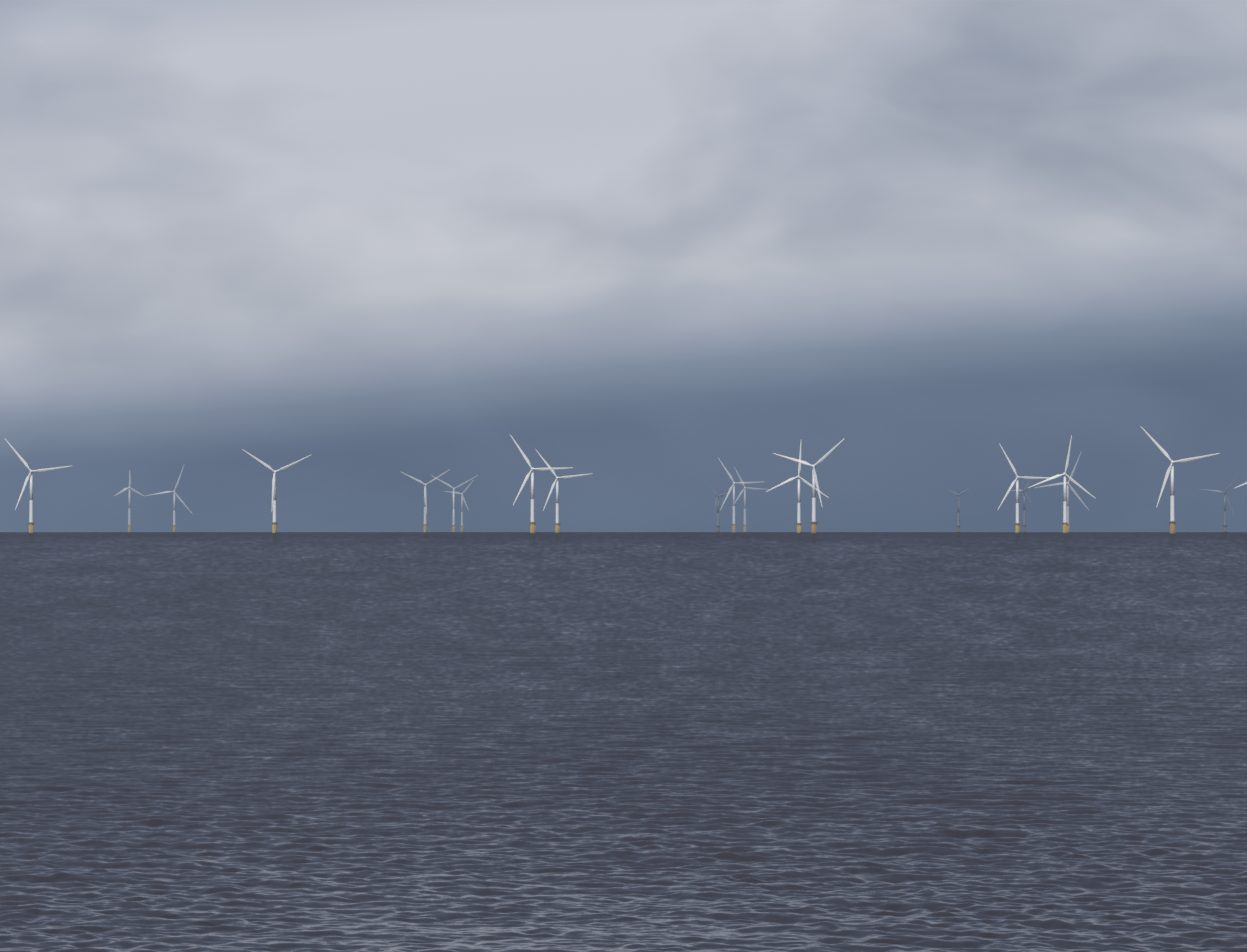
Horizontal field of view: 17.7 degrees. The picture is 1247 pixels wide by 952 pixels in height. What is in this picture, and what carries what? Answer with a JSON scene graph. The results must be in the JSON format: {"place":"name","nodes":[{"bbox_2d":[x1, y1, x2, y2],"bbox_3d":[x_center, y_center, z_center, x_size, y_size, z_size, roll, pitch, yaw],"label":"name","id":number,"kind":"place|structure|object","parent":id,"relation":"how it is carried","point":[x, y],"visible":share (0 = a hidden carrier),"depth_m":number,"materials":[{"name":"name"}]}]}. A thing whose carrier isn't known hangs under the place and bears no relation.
{"place":"outdoors","nodes":[
{"label":"outdoors","id":0,"kind":"place"},
{"bbox_2d":[0,532,1246,951],"bbox_3d":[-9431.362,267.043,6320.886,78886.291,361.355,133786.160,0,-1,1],"label":"sea","id":1,"kind":"structure","parent":0,"point":[622,742],"depth_m":105.89,"materials":[{"name":"liquid"}]},
{"bbox_2d":[4,438,70,532],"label":"wind turbine","id":2,"kind":"object","parent":1,"relation":"on","point":[31,523],"visible":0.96,"depth_m":5200.58,"materials":[{"name":"white metal"}]},
{"bbox_2d":[116,472,142,530],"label":"wind turbine","id":3,"kind":"object","parent":1,"relation":"in","point":[129,503],"visible":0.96,"depth_m":7139.57,"materials":[{"name":"white metal"}]},
{"bbox_2d":[149,466,191,531],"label":"wind turbine","id":4,"kind":"object","parent":1,"relation":"in","point":[174,491],"visible":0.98,"depth_m":7838.87,"materials":[{"name":"white metal"}]},
{"bbox_2d":[242,449,311,532],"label":"wind turbine","id":5,"kind":"object","parent":1,"relation":"on","point":[274,526],"visible":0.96,"depth_m":5255.24,"materials":[{"name":"white metal"}]},
{"bbox_2d":[401,469,449,531],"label":"wind turbine","id":6,"kind":"object","parent":1,"relation":"in","point":[426,497],"visible":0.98,"depth_m":6739.45,"materials":[{"name":"white metal"}]},
{"bbox_2d":[433,476,471,530],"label":"wind turbine","id":7,"kind":"object","parent":1,"relation":"in","point":[454,501],"visible":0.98,"depth_m":7363.68,"materials":[{"name":"white metal"}]},
{"bbox_2d":[447,481,472,530],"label":"wind turbine","id":8,"kind":"object","parent":1,"relation":"in","point":[461,507],"visible":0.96,"depth_m":8398.00,"materials":[{"name":"white metal"}]},
{"bbox_2d":[510,435,572,532],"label":"wind turbine","id":9,"kind":"object","parent":1,"relation":"on","point":[532,522],"visible":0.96,"depth_m":5003.82,"materials":[{"name":"white metal"}]},
{"bbox_2d":[535,449,592,532],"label":"wind turbine","id":10,"kind":"object","parent":1,"relation":"on","point":[557,523],"visible":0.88,"depth_m":5842.29,"materials":[{"name":"white metal"}]},
{"bbox_2d":[709,486,731,531],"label":"wind turbine","id":11,"kind":"object","parent":1,"relation":"on","point":[717,503],"visible":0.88,"depth_m":8851.74,"materials":[{"name":"white metal"}]},
{"bbox_2d":[718,458,754,530],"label":"wind turbine","id":12,"kind":"object","parent":1,"relation":"in","point":[733,482],"visible":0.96,"depth_m":6501.33,"materials":[{"name":"white metal"}]},
{"bbox_2d":[733,476,760,529],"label":"wind turbine","id":13,"kind":"object","parent":1,"relation":"in","point":[744,499],"visible":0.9,"depth_m":7218.91,"materials":[{"name":"white metal"}]},
{"bbox_2d":[766,443,828,532],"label":"wind turbine","id":14,"kind":"object","parent":1,"relation":"on","point":[798,523],"visible":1,"depth_m":5693.61,"materials":[{"name":"white metal"}]},
{"bbox_2d":[773,438,844,532],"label":"wind turbine","id":15,"kind":"object","parent":1,"relation":"on","point":[814,486],"visible":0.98,"depth_m":4788.93,"materials":[{"name":"white metal"}]},
{"bbox_2d":[946,487,970,531],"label":"wind turbine","id":16,"kind":"object","parent":1,"relation":"on","point":[958,514],"visible":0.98,"depth_m":8694.07,"materials":[{"name":"white metal"}]},
{"bbox_2d":[1010,479,1030,531],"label":"wind turbine","id":17,"kind":"object","parent":1,"relation":"in","point":[1024,525],"visible":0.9,"depth_m":7805.12,"materials":[{"name":"white metal"}]},
{"bbox_2d":[997,443,1049,532],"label":"wind turbine","id":18,"kind":"object","parent":1,"relation":"on","point":[1017,523],"visible":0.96,"depth_m":5765.89,"materials":[{"name":"white metal"}]},
{"bbox_2d":[1028,435,1095,532],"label":"wind turbine","id":19,"kind":"object","parent":1,"relation":"on","point":[1065,498],"visible":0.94,"depth_m":5417.33,"materials":[{"name":"white metal"}]},
{"bbox_2d":[1036,454,1088,531],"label":"wind turbine","id":20,"kind":"object","parent":1,"relation":"in","point":[1067,494],"visible":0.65,"depth_m":6493.08,"materials":[{"name":"white metal"}]},
{"bbox_2d":[1140,426,1219,532],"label":"wind turbine","id":21,"kind":"object","parent":1,"relation":"on","point":[1172,521],"visible":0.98,"depth_m":4497.73,"materials":[{"name":"white metal"}]},
{"bbox_2d":[1200,473,1239,531],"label":"wind turbine","id":22,"kind":"object","parent":1,"relation":"on","point":[1225,525],"visible":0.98,"depth_m":8086.22,"materials":[{"name":"white metal"}]},
{"bbox_2d":[0,0,1246,531],"label":"sky","id":23,"kind":"structure","parent":0,"point":[640,245],"materials":[{"name":"grey"}]}
]}

